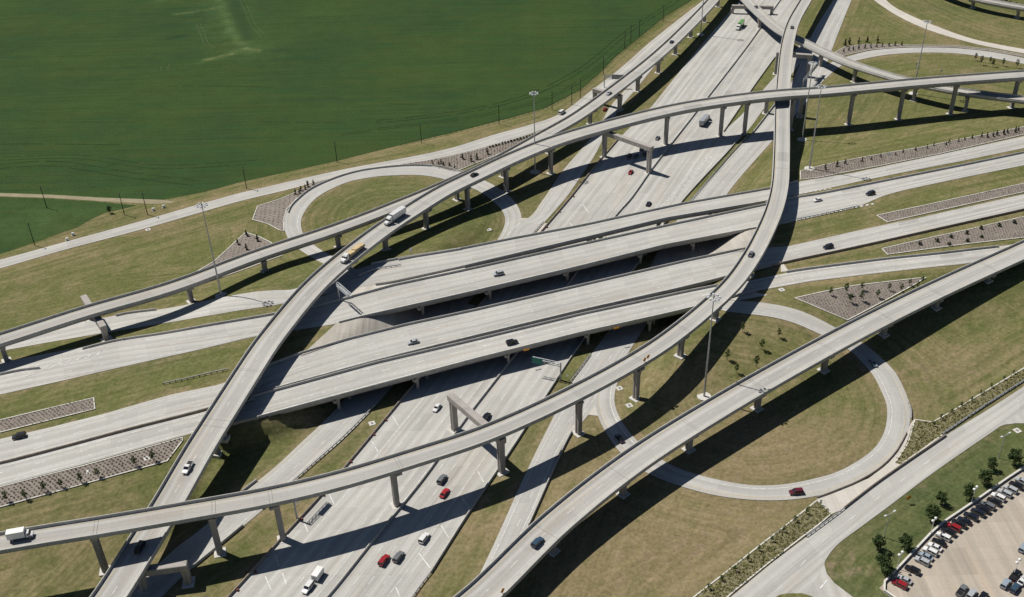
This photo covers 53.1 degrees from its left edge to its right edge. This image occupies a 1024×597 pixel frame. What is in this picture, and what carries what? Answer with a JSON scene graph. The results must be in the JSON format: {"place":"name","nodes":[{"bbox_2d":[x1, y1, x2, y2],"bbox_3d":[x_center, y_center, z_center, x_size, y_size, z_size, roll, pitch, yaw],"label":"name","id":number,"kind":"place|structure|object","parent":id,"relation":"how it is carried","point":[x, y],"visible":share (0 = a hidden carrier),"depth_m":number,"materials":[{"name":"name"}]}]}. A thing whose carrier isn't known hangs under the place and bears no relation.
{"place":"outdoors","nodes":[
{"label":"outdoors","id":0,"kind":"place"},
{"bbox_2d":[0,197,135,253],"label":"field","id":1,"kind":"structure","parent":0,"point":[54,217],"depth_m":451.04,"materials":[{"name":"plant"}]},
{"bbox_2d":[0,193,175,203],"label":"dirt track","id":2,"kind":"structure","parent":0,"point":[147,201],"depth_m":464.16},
{"bbox_2d":[119,0,288,75],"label":"field","id":3,"kind":"structure","parent":0,"point":[155,36],"depth_m":648.82,"materials":[{"name":"plant"}]},
{"bbox_2d":[0,0,690,199],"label":"field","id":4,"kind":"structure","parent":0,"point":[71,82],"depth_m":571.41,"materials":[{"name":"plant"}]},
{"bbox_2d":[0,161,198,185],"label":"wheel tracks","id":5,"kind":"object","parent":4,"relation":"on","point":[103,173],"visible":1,"depth_m":487.94},
{"bbox_2d":[2,154,248,168],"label":"wheel tracks","id":6,"kind":"object","parent":4,"relation":"on","point":[128,161],"visible":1,"depth_m":495.12},
{"bbox_2d":[341,35,636,134],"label":"wheel tracks","id":7,"kind":"object","parent":4,"relation":"on","point":[511,107],"visible":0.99,"depth_m":542.86},
{"bbox_2d":[375,0,678,122],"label":"wheel tracks","id":8,"kind":"object","parent":4,"relation":"on","point":[549,84],"visible":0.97,"depth_m":568.23},
{"bbox_2d":[0,0,705,267],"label":"frontage road","id":9,"kind":"structure","parent":0,"point":[648,49],"depth_m":481.39,"materials":[{"name":"concrete"}]},
{"bbox_2d":[130,67,652,596],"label":"frontage ramp","id":10,"kind":"structure","parent":0,"point":[334,427],"depth_m":323.21,"materials":[{"name":"concrete"}]},
{"bbox_2d":[189,524,243,568],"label":"guardrail","id":11,"kind":"object","parent":10,"relation":"on","point":[213,549],"visible":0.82,"depth_m":283.31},
{"bbox_2d":[292,404,374,480],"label":"guardrail","id":12,"kind":"object","parent":10,"relation":"on","point":[336,442],"visible":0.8,"depth_m":319.51,"materials":[{"name":"metal"}]},
{"bbox_2d":[132,69,650,596],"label":"road markings","id":13,"kind":"object","parent":10,"relation":"on","point":[384,389],"visible":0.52,"depth_m":321.07,"materials":[{"name":"white paint"}]},
{"bbox_2d":[284,166,520,277],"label":"loop ramp","id":14,"kind":"structure","parent":0,"point":[505,200],"depth_m":455.77,"materials":[{"name":"concrete"}]},
{"bbox_2d":[288,164,461,212],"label":"concrete barrier","id":15,"kind":"object","parent":14,"relation":"on","point":[314,186],"visible":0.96,"depth_m":479.90,"materials":[{"name":"concrete"}]},
{"bbox_2d":[0,0,1023,596],"bbox_3d":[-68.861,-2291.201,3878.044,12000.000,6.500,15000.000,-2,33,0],"label":"ground","id":16,"kind":"structure","parent":0,"point":[650,536],"depth_m":346.52,"materials":[{"name":"green plant"}]},
{"bbox_2d":[0,397,94,432],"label":"planting bed","id":17,"kind":"object","parent":16,"relation":"on","point":[50,416],"visible":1,"depth_m":326.38,"materials":[{"name":"gravel"}]},
{"bbox_2d":[0,399,92,490],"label":"shrub rows","id":18,"kind":"object","parent":17,"relation":"on","point":[42,418],"visible":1,"depth_m":325.72,"materials":[{"name":"green plant"}]},
{"bbox_2d":[0,437,182,507],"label":"planting bed","id":19,"kind":"object","parent":16,"relation":"on","point":[124,460],"visible":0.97,"depth_m":302.61,"materials":[{"name":"gravel"}]},
{"bbox_2d":[196,202,226,298],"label":"mast light","id":20,"kind":"object","parent":16,"relation":"on","point":[220,295],"visible":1,"depth_m":377.74,"materials":[{"name":"metal"}]},
{"bbox_2d":[197,232,282,279],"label":"planting bed","id":21,"kind":"object","parent":16,"relation":"on","point":[252,242],"visible":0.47,"depth_m":423.53,"materials":[{"name":"gravel"}]},
{"bbox_2d":[252,177,332,231],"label":"planting bed","id":22,"kind":"object","parent":16,"relation":"on","point":[270,208],"visible":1,"depth_m":450.27,"materials":[{"name":"gravel"}]},
{"bbox_2d":[0,0,720,362],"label":"flyover bridge","id":23,"kind":"structure","parent":16,"relation":"on","point":[84,312],"depth_m":404.95,"materials":[{"name":"concrete"}]},
{"bbox_2d":[313,267,464,304],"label":"paved apron","id":24,"kind":"object","parent":16,"relation":"on","point":[327,298],"visible":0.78,"depth_m":381.28,"materials":[{"name":"concrete"}]},
{"bbox_2d":[302,300,476,354],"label":"paved apron","id":25,"kind":"object","parent":16,"relation":"on","point":[347,329],"visible":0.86,"depth_m":369.00,"materials":[{"name":"concrete"}]},
{"bbox_2d":[0,0,812,576],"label":"flyover bridge","id":26,"kind":"structure","parent":16,"relation":"on","point":[212,510],"depth_m":300.13,"materials":[{"name":"concrete"}]},
{"bbox_2d":[5,526,33,541],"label":"box truck","id":27,"kind":"object","parent":26,"relation":"on","point":[12,534],"visible":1,"depth_m":263.57,"materials":[{"name":"white metal"}]},
{"bbox_2d":[1,0,801,536],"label":"road markings","id":28,"kind":"object","parent":26,"relation":"on","point":[513,416],"visible":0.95,"depth_m":307.19,"materials":[{"name":"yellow paint"}]},
{"bbox_2d":[652,1,809,357],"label":"road markings","id":29,"kind":"object","parent":26,"relation":"on","point":[785,188],"visible":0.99,"depth_m":460.83,"materials":[{"name":"white paint"}]},
{"bbox_2d":[398,132,536,171],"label":"planting bed","id":30,"kind":"object","parent":16,"relation":"on","point":[466,161],"visible":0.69,"depth_m":489.94,"materials":[{"name":"gravel"}]},
{"bbox_2d":[404,135,531,170],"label":"ground cover","id":31,"kind":"object","parent":30,"relation":"on","point":[471,156],"visible":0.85,"depth_m":489.91,"materials":[{"name":"green plant"}]},
{"bbox_2d":[234,278,757,421],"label":"overpass bridge","id":32,"kind":"structure","parent":16,"relation":"on","point":[415,377],"depth_m":347.38,"materials":[{"name":"concrete"}]},
{"bbox_2d":[0,244,1011,485],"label":"carriageway","id":33,"kind":"structure","parent":16,"relation":"on","point":[107,446],"depth_m":343.40,"materials":[{"name":"concrete"}]},
{"bbox_2d":[0,246,1007,483],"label":"road markings","id":34,"kind":"object","parent":33,"relation":"on","point":[463,360],"visible":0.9,"depth_m":345.29,"materials":[{"name":"white paint"}]},
{"bbox_2d":[786,245,998,272],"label":"concrete barrier","id":35,"kind":"object","parent":33,"relation":"on","point":[886,258],"visible":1,"depth_m":390.79,"materials":[{"name":"concrete"}]},
{"bbox_2d":[0,194,1023,459],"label":"carriageway","id":36,"kind":"structure","parent":16,"relation":"on","point":[362,348],"depth_m":362.35,"materials":[{"name":"concrete"}]},
{"bbox_2d":[0,389,268,463],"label":"concrete barrier","id":37,"kind":"object","parent":36,"relation":"on","point":[102,436],"visible":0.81,"depth_m":316.01,"materials":[{"name":"concrete"}]},
{"bbox_2d":[0,196,1022,460],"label":"road markings","id":38,"kind":"object","parent":36,"relation":"on","point":[458,338],"visible":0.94,"depth_m":357.91,"materials":[{"name":"white paint"}]},
{"bbox_2d":[720,208,1023,276],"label":"concrete barrier","id":39,"kind":"object","parent":36,"relation":"on","point":[889,239],"visible":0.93,"depth_m":402.86,"materials":[{"name":"concrete"}]},
{"bbox_2d":[0,153,1023,393],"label":"carriageway","id":40,"kind":"structure","parent":16,"relation":"on","point":[128,352],"depth_m":383.45,"materials":[{"name":"concrete"}]},
{"bbox_2d":[82,295,352,348],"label":"concrete barrier","id":41,"kind":"object","parent":40,"relation":"on","point":[205,325],"visible":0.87,"depth_m":364.15,"materials":[{"name":"concrete"}]},
{"bbox_2d":[0,154,1023,390],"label":"road markings","id":42,"kind":"object","parent":40,"relation":"on","point":[491,272],"visible":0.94,"depth_m":385.36,"materials":[{"name":"white paint"}]},
{"bbox_2d":[765,151,1023,202],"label":"concrete barrier","id":43,"kind":"object","parent":40,"relation":"on","point":[878,181],"visible":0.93,"depth_m":448.00,"materials":[{"name":"concrete"}]},
{"bbox_2d":[231,0,798,596],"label":"freeway","id":44,"kind":"structure","parent":16,"relation":"on","point":[355,514],"depth_m":337.02,"materials":[{"name":"concrete"}]},
{"bbox_2d":[311,565,323,580],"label":"box trailer","id":45,"kind":"object","parent":44,"relation":"on","point":[317,573],"visible":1,"depth_m":273.41,"materials":[{"name":"white metal"}]},
{"bbox_2d":[227,140,617,596],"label":"concrete barrier","id":46,"kind":"object","parent":44,"relation":"on","point":[233,591],"visible":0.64,"depth_m":317.53,"materials":[{"name":"concrete"}]},
{"bbox_2d":[265,205,588,596],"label":"road markings","id":47,"kind":"object","parent":44,"relation":"on","point":[334,504],"visible":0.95,"depth_m":287.52,"materials":[{"name":"white paint"}]},
{"bbox_2d":[256,2,781,596],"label":"road markings","id":48,"kind":"object","parent":44,"relation":"on","point":[486,376],"visible":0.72,"depth_m":332.48,"materials":[{"name":"white paint"}]},
{"bbox_2d":[326,0,779,596],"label":"concrete barrier","id":49,"kind":"object","parent":44,"relation":"on","point":[510,360],"visible":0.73,"depth_m":334.35,"materials":[{"name":"concrete"}]},
{"bbox_2d":[430,132,742,572],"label":"concrete barrier","id":50,"kind":"object","parent":44,"relation":"on","point":[513,446],"visible":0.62,"depth_m":319.10,"materials":[{"name":"concrete"}]},
{"bbox_2d":[269,247,770,389],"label":"overpass bridge","id":51,"kind":"structure","parent":16,"relation":"on","point":[686,287],"depth_m":366.58,"materials":[{"name":"concrete"}]},
{"bbox_2d":[529,91,539,173],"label":"mast light","id":52,"kind":"object","parent":16,"relation":"on","point":[534,171],"visible":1,"depth_m":471.31,"materials":[{"name":"metal"}]},
{"bbox_2d":[402,3,685,144],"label":"wire fence","id":53,"kind":"object","parent":16,"relation":"on","point":[552,103],"visible":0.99,"depth_m":538.70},
{"bbox_2d":[532,356,561,380],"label":"overhead sign","id":54,"kind":"object","parent":16,"relation":"on","point":[536,360],"visible":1,"depth_m":342.12,"materials":[{"name":"metal"}]},
{"bbox_2d":[89,70,1023,596],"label":"flyover bridge","id":55,"kind":"structure","parent":16,"relation":"on","point":[313,286],"depth_m":391.89,"materials":[{"name":"concrete"}]},
{"bbox_2d":[123,198,441,596],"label":"road markings","id":56,"kind":"object","parent":55,"relation":"on","point":[242,398],"visible":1,"depth_m":319.76,"materials":[{"name":"white paint"}]},
{"bbox_2d":[384,206,405,225],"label":"articulated truck","id":57,"kind":"object","parent":55,"relation":"on","point":[392,216],"visible":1,"depth_m":411.40,"materials":[{"name":"paint"}]},
{"bbox_2d":[98,72,1020,594],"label":"road markings","id":58,"kind":"object","parent":55,"relation":"on","point":[326,266],"visible":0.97,"depth_m":352.64,"materials":[{"name":"white paint"}]},
{"bbox_2d":[334,203,790,322],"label":"overpass bridge","id":59,"kind":"structure","parent":16,"relation":"on","point":[419,306],"depth_m":393.11,"materials":[{"name":"concrete"}]},
{"bbox_2d":[371,180,797,284],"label":"overpass bridge","id":60,"kind":"structure","parent":16,"relation":"on","point":[657,222],"depth_m":414.57,"materials":[{"name":"concrete"}]},
{"bbox_2d":[651,227,755,266],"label":"paved apron","id":61,"kind":"object","parent":16,"relation":"on","point":[701,248],"visible":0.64,"depth_m":409.88,"materials":[{"name":"concrete"}]},
{"bbox_2d":[697,293,720,400],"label":"mast light","id":62,"kind":"object","parent":16,"relation":"on","point":[704,395],"visible":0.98,"depth_m":326.14,"materials":[{"name":"metal"}]},
{"bbox_2d":[453,239,1023,596],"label":"flyover bridge","id":63,"kind":"structure","parent":16,"relation":"on","point":[499,571],"depth_m":312.13,"materials":[{"name":"concrete"}]},
{"bbox_2d":[463,244,1022,596],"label":"road markings","id":64,"kind":"object","parent":63,"relation":"on","point":[699,409],"visible":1,"depth_m":312.20,"materials":[{"name":"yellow paint"}]},
{"bbox_2d":[498,258,1022,595],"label":"road markings","id":65,"kind":"object","parent":63,"relation":"on","point":[711,422],"visible":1,"depth_m":307.77,"materials":[{"name":"white paint"}]},
{"bbox_2d":[731,292,765,300],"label":"paved apron","id":66,"kind":"object","parent":16,"relation":"on","point":[746,296],"visible":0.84,"depth_m":371.94,"materials":[{"name":"concrete"}]},
{"bbox_2d":[693,500,831,596],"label":"planting bed","id":67,"kind":"object","parent":16,"relation":"on","point":[768,561],"visible":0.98,"depth_m":278.06,"materials":[{"name":"soil"}]},
{"bbox_2d":[696,502,830,596],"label":"ground cover","id":68,"kind":"object","parent":67,"relation":"on","point":[768,554],"visible":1,"depth_m":277.85,"materials":[{"name":"green plant"}]},
{"bbox_2d":[797,61,817,140],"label":"mast light","id":69,"kind":"object","parent":16,"relation":"on","point":[802,138],"visible":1,"depth_m":488.92,"materials":[{"name":"metal"}]},
{"bbox_2d":[804,84,826,170],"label":"mast light","id":70,"kind":"object","parent":16,"relation":"on","point":[810,166],"visible":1,"depth_m":448.92,"materials":[{"name":"metal"}]},
{"bbox_2d":[795,277,925,320],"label":"planting bed","id":71,"kind":"object","parent":16,"relation":"on","point":[840,295],"visible":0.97,"depth_m":370.92,"materials":[{"name":"gravel"}]},
{"bbox_2d":[800,278,917,318],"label":"ground cover","id":72,"kind":"object","parent":71,"relation":"on","point":[859,298],"visible":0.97,"depth_m":370.69,"materials":[{"name":"gravel"}]},
{"bbox_2d":[817,420,913,513],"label":"paved apron","id":73,"kind":"object","parent":16,"relation":"on","point":[836,501],"visible":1,"depth_m":297.36,"materials":[{"name":"concrete"}]},
{"bbox_2d":[730,0,1023,111],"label":"flyover bridge","id":74,"kind":"structure","parent":16,"relation":"on","point":[772,24],"depth_m":556.05,"materials":[{"name":"concrete"}]},
{"bbox_2d":[872,533,885,549],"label":"tree","id":75,"kind":"object","parent":16,"relation":"on","point":[878,544],"visible":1,"depth_m":275.92,"materials":[{"name":"green plant"}]},
{"bbox_2d":[875,550,891,568],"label":"tree","id":76,"kind":"object","parent":16,"relation":"on","point":[883,559],"visible":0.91,"depth_m":269.76,"materials":[{"name":"green plant"}]},
{"bbox_2d":[881,561,894,576],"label":"tree","id":77,"kind":"object","parent":16,"relation":"on","point":[887,569],"visible":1,"depth_m":267.92,"materials":[{"name":"green plant"}]},
{"bbox_2d":[899,533,912,548],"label":"tree","id":78,"kind":"object","parent":16,"relation":"on","point":[905,538],"visible":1,"depth_m":275.64,"materials":[{"name":"green plant"}]},
{"bbox_2d":[800,126,1023,179],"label":"planting bed","id":79,"kind":"object","parent":16,"relation":"on","point":[808,174],"visible":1,"depth_m":467.63,"materials":[{"name":"gravel"}]},
{"bbox_2d":[802,128,1023,178],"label":"ground cover","id":80,"kind":"object","parent":79,"relation":"on","point":[911,153],"visible":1,"depth_m":468.11,"materials":[{"name":"green plant"}]},
{"bbox_2d":[835,44,1023,56],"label":"planting bed","id":81,"kind":"object","parent":16,"relation":"on","point":[852,51],"visible":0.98,"depth_m":599.88,"materials":[{"name":"gravel"}]},
{"bbox_2d":[925,501,941,521],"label":"tree","id":82,"kind":"object","parent":16,"relation":"on","point":[932,513],"visible":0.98,"depth_m":283.39,"materials":[{"name":"green plant"}]},
{"bbox_2d":[877,183,1023,221],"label":"planting bed","id":83,"kind":"object","parent":16,"relation":"on","point":[943,206],"visible":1,"depth_m":427.70,"materials":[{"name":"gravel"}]},
{"bbox_2d":[879,469,1023,596],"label":"parking lot","id":84,"kind":"structure","parent":16,"relation":"on","point":[980,555],"depth_m":274.39,"materials":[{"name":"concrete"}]},
{"bbox_2d":[883,466,1023,596],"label":"car park wall","id":85,"kind":"structure","parent":84,"relation":"on","point":[885,591],"depth_m":284.83,"materials":[{"name":"concrete"}]},
{"bbox_2d":[882,216,1023,254],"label":"planting bed","id":86,"kind":"object","parent":16,"relation":"on","point":[1017,230],"visible":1,"depth_m":403.34,"materials":[{"name":"gravel"}]},
{"bbox_2d":[896,368,1023,462],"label":"planting bed","id":87,"kind":"object","parent":16,"relation":"on","point":[959,410],"visible":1,"depth_m":321.65,"materials":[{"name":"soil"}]},
{"bbox_2d":[978,468,993,484],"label":"tree","id":88,"kind":"object","parent":16,"relation":"on","point":[987,474],"visible":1,"depth_m":295.18,"materials":[{"name":"green plant"}]},
{"bbox_2d":[969,0,1023,18],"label":"flyover bridge","id":89,"kind":"structure","parent":16,"relation":"on","point":[1018,7],"depth_m":640.44,"materials":[{"name":"concrete"}]},
{"bbox_2d":[1007,448,1023,464],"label":"tree","id":90,"kind":"object","parent":16,"relation":"on","point":[1015,456],"visible":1,"depth_m":301.57,"materials":[{"name":"green plant"}]},
{"bbox_2d":[5,136,1023,349],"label":"collector ramp","id":91,"kind":"structure","parent":0,"point":[430,263],"depth_m":401.08,"materials":[{"name":"concrete"}]},
{"bbox_2d":[398,248,460,259],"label":"concrete barrier","id":92,"kind":"object","parent":91,"relation":"on","point":[426,254],"visible":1,"depth_m":401.92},
{"bbox_2d":[9,138,1023,347],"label":"road markings","id":93,"kind":"object","parent":91,"relation":"on","point":[542,235],"visible":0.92,"depth_m":408.90,"materials":[{"name":"white paint"}]},
{"bbox_2d":[557,351,591,380],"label":"median grass","id":94,"kind":"structure","parent":0,"point":[578,359],"depth_m":350.88,"materials":[{"name":"plant"}]},
{"bbox_2d":[480,0,850,572],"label":"frontage ramp","id":95,"kind":"structure","parent":0,"point":[615,346],"depth_m":358.43,"materials":[{"name":"concrete"}]},
{"bbox_2d":[528,430,571,524],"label":"concrete barrier","id":96,"kind":"object","parent":95,"relation":"on","point":[551,473],"visible":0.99,"depth_m":303.92,"materials":[{"name":"concrete"}]},
{"bbox_2d":[490,0,848,562],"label":"road markings","id":97,"kind":"object","parent":95,"relation":"on","point":[623,337],"visible":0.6,"depth_m":330.60,"materials":[{"name":"white paint"}]},
{"bbox_2d":[684,101,774,201],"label":"median grass","id":98,"kind":"structure","parent":0,"point":[707,177],"depth_m":486.82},
{"bbox_2d":[726,57,775,128],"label":"median grass","id":99,"kind":"structure","parent":0,"point":[766,78],"depth_m":560.40,"materials":[{"name":"plant"}]},
{"bbox_2d":[595,300,910,499],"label":"loop ramp","id":100,"kind":"structure","parent":0,"point":[900,414],"depth_m":318.02,"materials":[{"name":"concrete"}]},
{"bbox_2d":[610,307,892,488],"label":"road markings","id":101,"kind":"object","parent":100,"relation":"on","point":[782,487],"visible":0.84,"depth_m":316.90,"materials":[{"name":"white paint"}]},
{"bbox_2d":[599,302,905,496],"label":"road markings","id":102,"kind":"object","parent":100,"relation":"on","point":[803,494],"visible":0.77,"depth_m":314.19,"materials":[{"name":"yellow paint"}]},
{"bbox_2d":[816,432,906,497],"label":"concrete barrier","id":103,"kind":"object","parent":100,"relation":"on","point":[862,478],"visible":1,"depth_m":300.93,"materials":[{"name":"concrete"}]},
{"bbox_2d":[724,37,815,145],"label":"exit ramp","id":104,"kind":"structure","parent":0,"point":[732,134],"depth_m":526.58,"materials":[{"name":"concrete"}]},
{"bbox_2d":[807,562,851,596],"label":"side street","id":105,"kind":"structure","parent":0,"point":[830,588],"depth_m":267.20,"materials":[{"name":"concrete"}]},
{"bbox_2d":[732,386,1023,596],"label":"service road","id":106,"kind":"structure","parent":0,"point":[788,572],"depth_m":290.74,"materials":[{"name":"concrete"}]},
{"bbox_2d":[843,434,945,508],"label":"concrete barrier","id":107,"kind":"object","parent":106,"relation":"on","point":[891,472],"visible":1,"depth_m":302.48,"materials":[{"name":"concrete"}]},
{"bbox_2d":[794,47,1023,87],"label":"loop ramp","id":108,"kind":"structure","parent":0,"point":[826,72],"depth_m":588.48,"materials":[{"name":"concrete"}]},
{"bbox_2d":[875,0,1023,52],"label":"service road","id":109,"kind":"structure","parent":0,"point":[886,4],"depth_m":625.07,"materials":[{"name":"concrete"}]},
{"bbox_2d":[1001,410,1023,425],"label":"side street","id":110,"kind":"structure","parent":0,"point":[1018,417],"depth_m":321.37,"materials":[{"name":"concrete"}]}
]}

